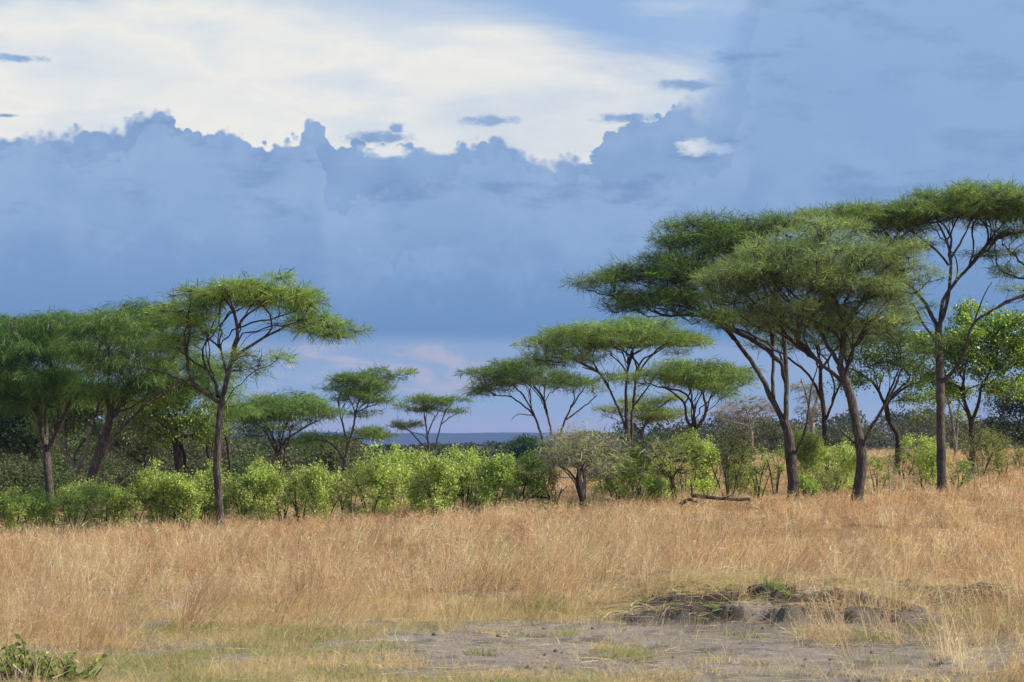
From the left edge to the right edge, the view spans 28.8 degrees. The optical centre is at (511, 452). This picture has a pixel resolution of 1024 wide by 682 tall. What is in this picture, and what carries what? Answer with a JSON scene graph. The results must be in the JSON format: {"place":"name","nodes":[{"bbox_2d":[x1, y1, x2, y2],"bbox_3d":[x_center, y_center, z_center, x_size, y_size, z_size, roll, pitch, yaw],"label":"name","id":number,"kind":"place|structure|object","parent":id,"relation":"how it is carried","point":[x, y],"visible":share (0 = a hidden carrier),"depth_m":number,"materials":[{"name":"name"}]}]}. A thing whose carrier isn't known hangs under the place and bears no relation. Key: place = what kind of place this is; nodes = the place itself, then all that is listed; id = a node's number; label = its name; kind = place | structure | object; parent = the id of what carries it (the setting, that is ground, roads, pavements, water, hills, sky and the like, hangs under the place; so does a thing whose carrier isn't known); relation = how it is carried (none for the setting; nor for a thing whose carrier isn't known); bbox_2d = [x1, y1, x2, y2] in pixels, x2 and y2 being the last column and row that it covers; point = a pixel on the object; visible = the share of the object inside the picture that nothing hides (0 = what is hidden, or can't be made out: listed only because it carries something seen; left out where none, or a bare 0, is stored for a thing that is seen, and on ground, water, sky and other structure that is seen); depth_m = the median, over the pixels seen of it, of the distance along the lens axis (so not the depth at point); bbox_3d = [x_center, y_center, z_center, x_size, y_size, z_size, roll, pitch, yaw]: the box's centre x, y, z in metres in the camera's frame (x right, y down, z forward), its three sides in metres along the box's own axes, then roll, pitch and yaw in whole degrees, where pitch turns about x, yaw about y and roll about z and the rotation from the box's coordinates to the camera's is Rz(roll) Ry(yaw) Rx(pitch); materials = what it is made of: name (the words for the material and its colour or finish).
{"place":"outdoors","nodes":[
{"label":"outdoors","id":0,"kind":"place"},
{"bbox_2d":[73,432,709,446],"bbox_3d":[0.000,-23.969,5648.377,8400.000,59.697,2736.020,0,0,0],"label":"hills","id":1,"kind":"structure","parent":0,"point":[409,438],"depth_m":4960.18,"materials":[{"name":"rock"},{"name":"soil"},{"name":"vegetation"}]},
{"bbox_2d":[0,431,1023,681],"bbox_3d":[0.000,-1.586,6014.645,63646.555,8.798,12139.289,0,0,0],"label":"ground","id":2,"kind":"structure","parent":0,"point":[780,617],"depth_m":28.19,"materials":[{"name":"soil"}]},
{"bbox_2d":[0,483,35,534],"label":"green shrub","id":3,"kind":"object","parent":2,"relation":"on","point":[13,504],"visible":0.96,"depth_m":62.69,"materials":[{"name":"green plant"}]},
{"bbox_2d":[0,634,53,681],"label":"leafy bush","id":4,"kind":"object","parent":2,"relation":"on","point":[10,673],"visible":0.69,"depth_m":21.81,"materials":[{"name":"green plant"}]},
{"bbox_2d":[11,478,68,536],"bbox_3d":[-15.357,1.861,64.132,1.954,2.106,2.674,0,0,0],"label":"green shrub","id":5,"kind":"object","parent":2,"relation":"on","point":[44,507],"visible":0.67,"depth_m":63.89,"materials":[{"name":"green plant"}]},
{"bbox_2d":[0,370,92,463],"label":"woodland tree","id":6,"kind":"object","parent":2,"relation":"on","point":[11,428],"visible":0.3,"depth_m":127.33,"materials":[{"name":"green plant"}]},
{"bbox_2d":[0,305,105,514],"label":"acacia tree","id":7,"kind":"object","parent":2,"relation":"on","point":[23,338],"visible":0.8,"depth_m":84.56,"materials":[{"name":"green plant"}]},
{"bbox_2d":[27,649,109,681],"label":"leafy bush","id":8,"kind":"object","parent":2,"relation":"on","point":[68,672],"visible":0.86,"depth_m":21.38,"materials":[{"name":"green plant"}]},
{"bbox_2d":[52,473,101,534],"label":"green shrub","id":9,"kind":"object","parent":2,"relation":"on","point":[77,506],"visible":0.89,"depth_m":65.90,"materials":[{"name":"green plant"}]},
{"bbox_2d":[18,381,142,499],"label":"pale tree","id":10,"kind":"object","parent":2,"relation":"on","point":[82,414],"visible":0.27,"depth_m":111.61,"materials":[{"name":"green plant"}]},
{"bbox_2d":[79,476,144,530],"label":"green shrub","id":11,"kind":"object","parent":2,"relation":"on","point":[104,492],"visible":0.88,"depth_m":66.15,"materials":[{"name":"green plant"}]},
{"bbox_2d":[106,471,152,529],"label":"green shrub","id":12,"kind":"object","parent":2,"relation":"on","point":[137,510],"visible":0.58,"depth_m":66.78,"materials":[{"name":"green plant"}]},
{"bbox_2d":[81,404,181,472],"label":"woodland tree","id":13,"kind":"object","parent":2,"relation":"on","point":[143,449],"visible":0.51,"depth_m":107.83,"materials":[{"name":"green plant"}]},
{"bbox_2d":[129,453,186,529],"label":"green shrub","id":14,"kind":"object","parent":2,"relation":"on","point":[152,487],"visible":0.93,"depth_m":66.82,"materials":[{"name":"green plant"}]},
{"bbox_2d":[49,295,273,516],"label":"acacia tree","id":15,"kind":"object","parent":2,"relation":"on","point":[117,333],"visible":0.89,"depth_m":81.08,"materials":[{"name":"green plant"}]},
{"bbox_2d":[122,438,213,468],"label":"woodland tree","id":16,"kind":"object","parent":2,"relation":"on","point":[188,448],"visible":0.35,"depth_m":117.91,"materials":[{"name":"green plant"}]},
{"bbox_2d":[118,373,228,511],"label":"leafy tree","id":17,"kind":"object","parent":2,"relation":"on","point":[203,427],"visible":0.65,"depth_m":91.80,"materials":[{"name":"green plant"}]},
{"bbox_2d":[153,465,213,528],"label":"green shrub","id":18,"kind":"object","parent":2,"relation":"on","point":[190,492],"visible":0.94,"depth_m":66.75,"materials":[{"name":"green plant"}]},
{"bbox_2d":[186,457,229,523],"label":"green shrub","id":19,"kind":"object","parent":2,"relation":"on","point":[204,484],"visible":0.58,"depth_m":67.84,"materials":[{"name":"green plant"}]},
{"bbox_2d":[185,397,245,500],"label":"leafy tree","id":20,"kind":"object","parent":2,"relation":"on","point":[228,429],"visible":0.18,"depth_m":97.96,"materials":[{"name":"green plant"}]},
{"bbox_2d":[209,488,233,521],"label":"green shrub","id":21,"kind":"object","parent":2,"relation":"on","point":[225,502],"visible":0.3,"depth_m":67.00,"materials":[{"name":"green plant"}]},
{"bbox_2d":[134,265,375,528],"bbox_3d":[-8.570,-1.598,63.854,7.589,8.770,5.498,0,0,25],"label":"acacia tree","id":22,"kind":"object","parent":2,"relation":"on","point":[253,294],"visible":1,"depth_m":63.41,"materials":[{"name":"green plant"}]},
{"bbox_2d":[223,455,290,523],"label":"green shrub","id":23,"kind":"object","parent":2,"relation":"on","point":[244,485],"visible":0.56,"depth_m":67.65,"materials":[{"name":"green plant"}]},
{"bbox_2d":[230,463,290,520],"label":"green shrub","id":24,"kind":"object","parent":2,"relation":"on","point":[271,481],"visible":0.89,"depth_m":66.84,"materials":[{"name":"green plant"}]},
{"bbox_2d":[210,386,351,500],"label":"acacia tree","id":25,"kind":"object","parent":2,"relation":"on","point":[280,407],"visible":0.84,"depth_m":103.15,"materials":[{"name":"green plant"}]},
{"bbox_2d":[264,487,302,522],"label":"green shrub","id":26,"kind":"object","parent":2,"relation":"on","point":[282,504],"visible":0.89,"depth_m":66.07,"materials":[{"name":"green plant"}]},
{"bbox_2d":[279,459,311,515],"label":"green shrub","id":27,"kind":"object","parent":2,"relation":"on","point":[294,485],"visible":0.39,"depth_m":75.84,"materials":[{"name":"green plant"}]},
{"bbox_2d":[282,467,321,523],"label":"green shrub","id":28,"kind":"object","parent":2,"relation":"on","point":[299,509],"visible":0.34,"depth_m":66.00,"materials":[{"name":"green plant"}]},
{"bbox_2d":[292,435,338,473],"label":"woodland tree","id":29,"kind":"object","parent":2,"relation":"on","point":[308,450],"visible":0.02,"depth_m":174.16,"materials":[{"name":"green plant"}]},
{"bbox_2d":[296,459,349,522],"bbox_3d":[-6.182,1.309,65.051,1.586,2.323,2.128,0,0,42],"label":"green shrub","id":30,"kind":"object","parent":2,"relation":"on","point":[317,482],"visible":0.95,"depth_m":64.69,"materials":[{"name":"green plant"}]},
{"bbox_2d":[330,459,362,517],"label":"green shrub","id":31,"kind":"object","parent":2,"relation":"on","point":[348,494],"visible":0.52,"depth_m":67.98,"materials":[{"name":"green plant"}]},
{"bbox_2d":[289,360,420,494],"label":"acacia tree","id":32,"kind":"object","parent":2,"relation":"on","point":[348,380],"visible":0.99,"depth_m":121.89,"materials":[{"name":"green plant"}]},
{"bbox_2d":[338,437,409,518],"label":"green shrub","id":33,"kind":"object","parent":2,"relation":"on","point":[378,473],"visible":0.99,"depth_m":65.73,"materials":[{"name":"green plant"}]},
{"bbox_2d":[375,442,416,513],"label":"green shrub","id":34,"kind":"object","parent":2,"relation":"on","point":[402,464],"visible":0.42,"depth_m":67.81,"materials":[{"name":"green plant"}]},
{"bbox_2d":[397,443,437,511],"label":"green shrub","id":35,"kind":"object","parent":2,"relation":"on","point":[415,461],"visible":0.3,"depth_m":69.60,"materials":[{"name":"green plant"}]},
{"bbox_2d":[384,390,471,467],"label":"acacia tree","id":36,"kind":"object","parent":2,"relation":"on","point":[423,400],"visible":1,"depth_m":149.56,"materials":[{"name":"green plant"}]},
{"bbox_2d":[398,449,471,513],"bbox_3d":[-2.543,1.047,65.138,1.926,2.344,2.093,0,0,28],"label":"green shrub","id":37,"kind":"object","parent":2,"relation":"on","point":[440,470],"visible":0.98,"depth_m":64.89,"materials":[{"name":"green plant"}]},
{"bbox_2d":[439,465,465,507],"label":"green shrub","id":38,"kind":"object","parent":2,"relation":"on","point":[449,491],"visible":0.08,"depth_m":73.62,"materials":[{"name":"green plant"}]},
{"bbox_2d":[436,444,490,508],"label":"green shrub","id":39,"kind":"object","parent":2,"relation":"on","point":[471,460],"visible":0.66,"depth_m":68.81,"materials":[{"name":"green plant"}]},
{"bbox_2d":[473,449,522,510],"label":"green shrub","id":40,"kind":"object","parent":2,"relation":"on","point":[502,467],"visible":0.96,"depth_m":65.50,"materials":[{"name":"green plant"}]},
{"bbox_2d":[0,444,1023,681],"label":"dry grass","id":41,"kind":"structure","parent":2,"relation":"on","point":[94,545],"depth_m":37.24,"materials":[{"name":"beige plant"}]},
{"bbox_2d":[519,489,547,500],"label":"fallen log","id":42,"kind":"object","parent":41,"relation":"on","point":[537,496],"visible":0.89,"depth_m":66.05,"materials":[{"name":"wood"}]},
{"bbox_2d":[0,406,1023,511],"bbox_3d":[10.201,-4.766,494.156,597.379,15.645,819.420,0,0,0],"label":"distant woods","id":43,"kind":"object","parent":2,"relation":"on","point":[24,474],"visible":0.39,"depth_m":191.16,"materials":[{"name":"green plant"}]},
{"bbox_2d":[2,570,1022,681],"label":"grass stalks","id":44,"kind":"object","parent":2,"relation":"on","point":[528,641],"depth_m":25.25,"materials":[{"name":"beige plant"}]},
{"bbox_2d":[500,454,531,507],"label":"green shrub","id":45,"kind":"object","parent":2,"relation":"on","point":[520,476],"visible":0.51,"depth_m":67.79,"materials":[{"name":"green plant"}]},
{"bbox_2d":[493,434,556,461],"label":"woodland tree","id":46,"kind":"object","parent":2,"relation":"on","point":[518,445],"visible":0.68,"depth_m":298.18,"materials":[{"name":"green plant"}]},
{"bbox_2d":[450,353,613,480],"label":"acacia tree","id":47,"kind":"object","parent":2,"relation":"on","point":[503,375],"visible":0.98,"depth_m":115.16,"materials":[{"name":"green plant"}]},
{"bbox_2d":[519,447,550,506],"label":"green shrub","id":48,"kind":"object","parent":2,"relation":"on","point":[531,465],"visible":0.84,"depth_m":67.75,"materials":[{"name":"green plant"}]},
{"bbox_2d":[532,456,578,507],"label":"green shrub","id":49,"kind":"object","parent":2,"relation":"on","point":[553,476],"visible":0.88,"depth_m":65.89,"materials":[{"name":"green plant"}]},
{"bbox_2d":[119,534,1023,656],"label":"green grass","id":50,"kind":"structure","parent":2,"relation":"on","point":[715,607],"depth_m":28.39,"materials":[{"name":"green plant"}]},
{"bbox_2d":[530,411,636,507],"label":"scrub tree","id":51,"kind":"object","parent":2,"relation":"on","point":[573,456],"visible":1,"depth_m":65.71,"materials":[{"name":"green plant"}]},
{"bbox_2d":[573,447,613,498],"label":"green shrub","id":52,"kind":"object","parent":2,"relation":"on","point":[593,480],"visible":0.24,"depth_m":75.68,"materials":[{"name":"green plant"}]},
{"bbox_2d":[509,309,719,483],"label":"acacia tree","id":53,"kind":"object","parent":2,"relation":"on","point":[631,335],"visible":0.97,"depth_m":99.17,"materials":[{"name":"green plant"}]},
{"bbox_2d":[591,453,643,503],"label":"green shrub","id":54,"kind":"object","parent":2,"relation":"on","point":[615,487],"visible":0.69,"depth_m":67.83,"materials":[{"name":"green plant"}]},
{"bbox_2d":[236,578,1010,681],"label":"soil crumbs","id":55,"kind":"object","parent":2,"relation":"on","point":[673,656],"visible":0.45,"depth_m":25.57,"materials":[{"name":"brown soil"}]},
{"bbox_2d":[615,439,655,500],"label":"green shrub","id":56,"kind":"object","parent":2,"relation":"on","point":[642,462],"visible":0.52,"depth_m":70.01,"materials":[{"name":"green plant"}]},
{"bbox_2d":[591,389,692,471],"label":"acacia tree","id":57,"kind":"object","parent":2,"relation":"on","point":[652,413],"visible":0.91,"depth_m":141.65,"materials":[{"name":"green plant"}]},
{"bbox_2d":[629,470,677,508],"bbox_3d":[4.638,1.290,64.889,1.639,1.443,1.482,0,0,0],"label":"green shrub","id":58,"kind":"object","parent":2,"relation":"on","point":[652,486],"visible":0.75,"depth_m":64.88,"materials":[{"name":"green plant"}]},
{"bbox_2d":[642,452,674,494],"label":"green shrub","id":59,"kind":"object","parent":2,"relation":"on","point":[655,471],"visible":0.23,"depth_m":75.62,"materials":[{"name":"green plant"}]},
{"bbox_2d":[628,427,708,504],"bbox_3d":[5.131,0.607,64.940,2.700,2.938,2.883,0,0,0],"label":"scrub tree","id":60,"kind":"object","parent":2,"relation":"on","point":[675,459],"visible":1,"depth_m":64.79,"materials":[{"name":"green plant"}]},
{"bbox_2d":[673,497,697,505],"bbox_3d":[5.462,1.552,63.003,0.868,0.261,0.169,0,0,-7],"label":"fallen log","id":61,"kind":"object","parent":2,"relation":"on","point":[687,500],"visible":0.78,"depth_m":62.96,"materials":[{"name":"wood"}]},
{"bbox_2d":[608,354,766,485],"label":"acacia tree","id":62,"kind":"object","parent":2,"relation":"on","point":[702,378],"visible":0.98,"depth_m":91.23,"materials":[{"name":"green plant"}]},
{"bbox_2d":[557,203,820,500],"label":"acacia tree","id":63,"kind":"object","parent":2,"relation":"on","point":[670,269],"visible":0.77,"depth_m":73.81,"materials":[{"name":"green plant"}]},
{"bbox_2d":[666,427,712,499],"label":"green shrub","id":64,"kind":"object","parent":2,"relation":"on","point":[696,446],"visible":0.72,"depth_m":71.72,"materials":[{"name":"green plant"}]},
{"bbox_2d":[692,434,724,502],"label":"green shrub","id":65,"kind":"object","parent":2,"relation":"on","point":[712,456],"visible":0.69,"depth_m":72.66,"materials":[{"name":"green plant"}]},
{"bbox_2d":[691,483,749,500],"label":"fallen log","id":66,"kind":"object","parent":2,"relation":"on","point":[704,496],"visible":0.93,"depth_m":66.02,"materials":[{"name":"wood"}]},
{"bbox_2d":[708,425,758,503],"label":"green shrub","id":67,"kind":"object","parent":2,"relation":"on","point":[724,458],"visible":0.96,"depth_m":70.10,"materials":[{"name":"green plant"}]},
{"bbox_2d":[715,450,759,494],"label":"green shrub","id":68,"kind":"object","parent":2,"relation":"on","point":[740,475],"visible":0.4,"depth_m":79.70,"materials":[{"name":"green plant"}]},
{"bbox_2d":[701,395,783,454],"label":"bare tree","id":69,"kind":"object","parent":2,"relation":"on","point":[746,407],"visible":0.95,"depth_m":164.88,"materials":[{"name":"grey plant"}]},
{"bbox_2d":[740,451,771,499],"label":"green shrub","id":70,"kind":"object","parent":2,"relation":"on","point":[754,491],"visible":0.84,"depth_m":73.89,"materials":[{"name":"green plant"}]},
{"bbox_2d":[756,438,786,492],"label":"green shrub","id":71,"kind":"object","parent":2,"relation":"on","point":[780,468],"visible":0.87,"depth_m":83.98,"materials":[{"name":"green plant"}]},
{"bbox_2d":[586,567,1023,620],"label":"fallen straw","id":72,"kind":"object","parent":2,"relation":"on","point":[632,609],"visible":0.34,"depth_m":30.70,"materials":[{"name":"beige plant"}]},
{"bbox_2d":[789,379,827,435],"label":"pale tree","id":73,"kind":"object","parent":2,"relation":"on","point":[814,408],"visible":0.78,"depth_m":134.84,"materials":[{"name":"grey plant"}]},
{"bbox_2d":[781,426,836,488],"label":"green shrub","id":74,"kind":"object","parent":2,"relation":"on","point":[811,449],"visible":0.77,"depth_m":81.47,"materials":[{"name":"green plant"}]},
{"bbox_2d":[797,467,823,499],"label":"green shrub","id":75,"kind":"object","parent":2,"relation":"on","point":[807,484],"visible":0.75,"depth_m":73.90,"materials":[{"name":"green plant"}]},
{"bbox_2d":[685,202,964,504],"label":"acacia tree","id":76,"kind":"object","parent":2,"relation":"on","point":[825,275],"visible":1,"depth_m":67.78,"materials":[{"name":"green plant"}]},
{"bbox_2d":[812,452,845,497],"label":"green shrub","id":77,"kind":"object","parent":2,"relation":"on","point":[831,486],"visible":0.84,"depth_m":78.03,"materials":[{"name":"green plant"}]},
{"bbox_2d":[733,305,928,478],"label":"acacia tree","id":78,"kind":"object","parent":2,"relation":"on","point":[820,391],"visible":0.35,"depth_m":97.74,"materials":[{"name":"green plant"}]},
{"bbox_2d":[814,432,871,492],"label":"green shrub","id":79,"kind":"object","parent":2,"relation":"on","point":[846,452],"visible":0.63,"depth_m":83.73,"materials":[{"name":"green plant"}]},
{"bbox_2d":[833,455,875,478],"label":"green shrub","id":80,"kind":"object","parent":2,"relation":"on","point":[855,465],"visible":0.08,"depth_m":91.99,"materials":[{"name":"green plant"}]},
{"bbox_2d":[826,324,935,469],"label":"leafy tree","id":81,"kind":"object","parent":2,"relation":"on","point":[879,359],"visible":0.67,"depth_m":105.85,"materials":[{"name":"green plant"}]},
{"bbox_2d":[866,453,901,491],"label":"green shrub","id":82,"kind":"object","parent":2,"relation":"on","point":[878,465],"visible":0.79,"depth_m":81.87,"materials":[{"name":"green plant"}]},
{"bbox_2d":[874,447,900,494],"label":"sapling","id":83,"kind":"object","parent":2,"relation":"on","point":[889,458],"visible":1,"depth_m":73.99,"materials":[{"name":"green plant"}]},
{"bbox_2d":[889,439,921,478],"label":"green shrub","id":84,"kind":"object","parent":2,"relation":"on","point":[904,461],"visible":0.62,"depth_m":97.93,"materials":[{"name":"green plant"}]},
{"bbox_2d":[793,174,1023,493],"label":"acacia tree","id":85,"kind":"object","parent":2,"relation":"on","point":[921,214],"visible":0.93,"depth_m":79.62,"materials":[{"name":"green plant"}]},
{"bbox_2d":[898,431,950,489],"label":"green shrub","id":86,"kind":"object","parent":2,"relation":"on","point":[929,451],"visible":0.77,"depth_m":85.67,"materials":[{"name":"green plant"}]},
{"bbox_2d":[920,435,951,477],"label":"green shrub","id":87,"kind":"object","parent":2,"relation":"on","point":[935,461],"visible":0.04,"depth_m":94.05,"materials":[{"name":"green plant"}]},
{"bbox_2d":[902,377,983,456],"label":"pale tree","id":88,"kind":"object","parent":2,"relation":"on","point":[958,413],"visible":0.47,"depth_m":119.93,"materials":[{"name":"green plant"}]},
{"bbox_2d":[929,457,975,490],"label":"green shrub","id":89,"kind":"object","parent":2,"relation":"on","point":[955,472],"visible":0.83,"depth_m":83.84,"materials":[{"name":"green plant"}]},
{"bbox_2d":[894,293,1023,476],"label":"leafy tree","id":90,"kind":"object","parent":2,"relation":"on","point":[996,333],"visible":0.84,"depth_m":97.63,"materials":[{"name":"green plant"}]},
{"bbox_2d":[958,459,988,488],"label":"sapling","id":91,"kind":"object","parent":2,"relation":"on","point":[979,470],"visible":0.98,"depth_m":80.00,"materials":[{"name":"green plant"}]},
{"bbox_2d":[949,423,1019,478],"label":"green shrub","id":92,"kind":"object","parent":2,"relation":"on","point":[987,447],"visible":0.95,"depth_m":95.48,"materials":[{"name":"green plant"}]},
{"bbox_2d":[955,405,1016,443],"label":"woodland tree","id":93,"kind":"object","parent":2,"relation":"on","point":[975,426],"visible":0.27,"depth_m":150.21,"materials":[{"name":"green plant"}]},
{"bbox_2d":[973,372,1023,450],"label":"woodland tree","id":94,"kind":"object","parent":2,"relation":"on","point":[1017,432],"visible":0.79,"depth_m":134.66,"materials":[{"name":"green plant"}]},
{"bbox_2d":[986,446,1010,476],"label":"green shrub","id":95,"kind":"object","parent":2,"relation":"on","point":[998,464],"visible":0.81,"depth_m":95.90,"materials":[{"name":"green plant"}]},
{"bbox_2d":[1008,441,1023,470],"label":"green shrub","id":96,"kind":"object","parent":2,"relation":"on","point":[1019,452],"visible":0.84,"depth_m":100.11,"materials":[{"name":"green plant"}]},
{"bbox_2d":[0,562,1023,681],"bbox_3d":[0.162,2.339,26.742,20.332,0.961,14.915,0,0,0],"label":"short grass","id":97,"kind":"structure","parent":0,"point":[275,673],"depth_m":25.11,"materials":[{"name":"beige plant"}]},
{"bbox_2d":[0,0,1023,432],"label":"sky","id":98,"kind":"structure","parent":0,"point":[437,168],"materials":[{"name":"blue"}]}
]}

